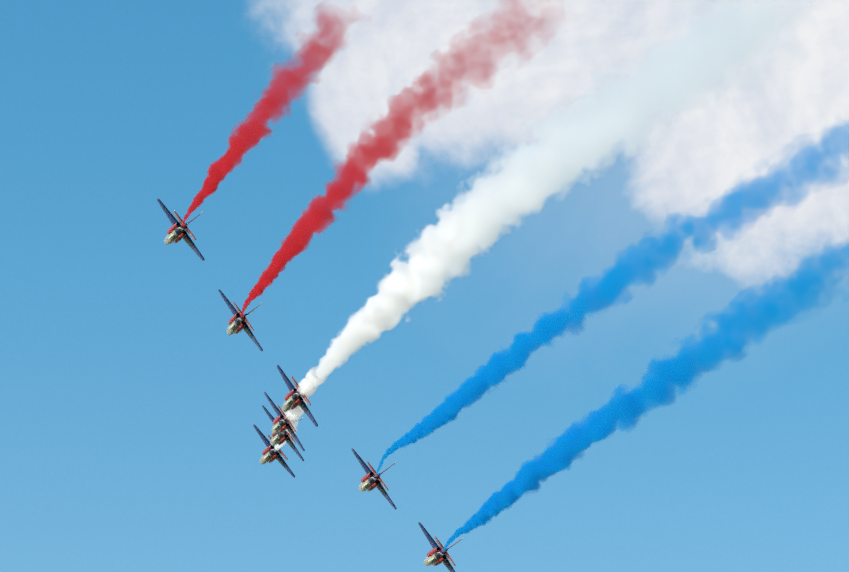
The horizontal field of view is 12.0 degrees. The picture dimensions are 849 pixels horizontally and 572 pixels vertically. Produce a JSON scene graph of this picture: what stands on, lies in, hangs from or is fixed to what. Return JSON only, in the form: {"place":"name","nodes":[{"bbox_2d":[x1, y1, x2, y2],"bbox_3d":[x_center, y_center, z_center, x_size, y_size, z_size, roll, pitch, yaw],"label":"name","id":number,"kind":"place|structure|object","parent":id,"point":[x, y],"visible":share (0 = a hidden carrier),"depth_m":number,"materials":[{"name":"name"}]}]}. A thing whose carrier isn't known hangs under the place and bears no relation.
{"place":"outdoors","nodes":[
{"label":"outdoors","id":0,"kind":"place"},
{"bbox_2d":[157,198,204,260],"bbox_3d":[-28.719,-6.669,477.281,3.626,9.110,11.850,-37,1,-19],"label":"airplane","id":1,"kind":"object","parent":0,"point":[176,232],"visible":0.96,"depth_m":475.63,"materials":[{"name":"paint"}]},
{"bbox_2d":[218,289,262,350],"bbox_3d":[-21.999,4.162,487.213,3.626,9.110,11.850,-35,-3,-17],"label":"airplane","id":2,"kind":"object","parent":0,"point":[237,323],"visible":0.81,"depth_m":485.54,"materials":[{"name":"paint"}]},
{"bbox_2d":[253,424,294,477],"bbox_3d":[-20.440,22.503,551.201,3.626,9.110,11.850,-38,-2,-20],"label":"airplane","id":3,"kind":"object","parent":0,"point":[269,454],"visible":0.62,"depth_m":549.72,"materials":[{"name":"paint"}]},
{"bbox_2d":[262,405,303,460],"bbox_3d":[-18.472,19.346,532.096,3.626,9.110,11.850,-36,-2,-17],"label":"airplane","id":4,"kind":"object","parent":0,"point":[278,438],"visible":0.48,"depth_m":530.55,"materials":[{"name":"paint"}]},
{"bbox_2d":[264,391,304,450],"bbox_3d":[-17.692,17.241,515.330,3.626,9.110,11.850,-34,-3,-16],"label":"airplane","id":5,"kind":"object","parent":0,"point":[281,424],"visible":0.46,"depth_m":513.69,"materials":[{"name":"paint"}]},
{"bbox_2d":[277,365,317,426],"bbox_3d":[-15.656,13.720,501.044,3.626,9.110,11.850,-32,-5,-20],"label":"airplane","id":6,"kind":"object","parent":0,"point":[293,398],"visible":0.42,"depth_m":499.49,"materials":[{"name":"paint"}]},
{"bbox_2d":[351,448,396,508],"bbox_3d":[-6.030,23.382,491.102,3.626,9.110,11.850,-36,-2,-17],"label":"airplane","id":7,"kind":"object","parent":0,"point":[370,480],"visible":0.9,"depth_m":489.43,"materials":[{"name":"paint"}]},
{"bbox_2d":[0,0,848,571],"label":"sky","id":8,"kind":"structure","parent":0,"point":[578,270],"materials":[{"name":"blue"}]},
{"bbox_2d":[418,522,463,571],"bbox_3d":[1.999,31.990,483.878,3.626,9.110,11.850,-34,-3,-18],"label":"airplane","id":9,"kind":"object","parent":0,"point":[436,555],"visible":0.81,"depth_m":482.25,"materials":[{"name":"paint"}]}
]}

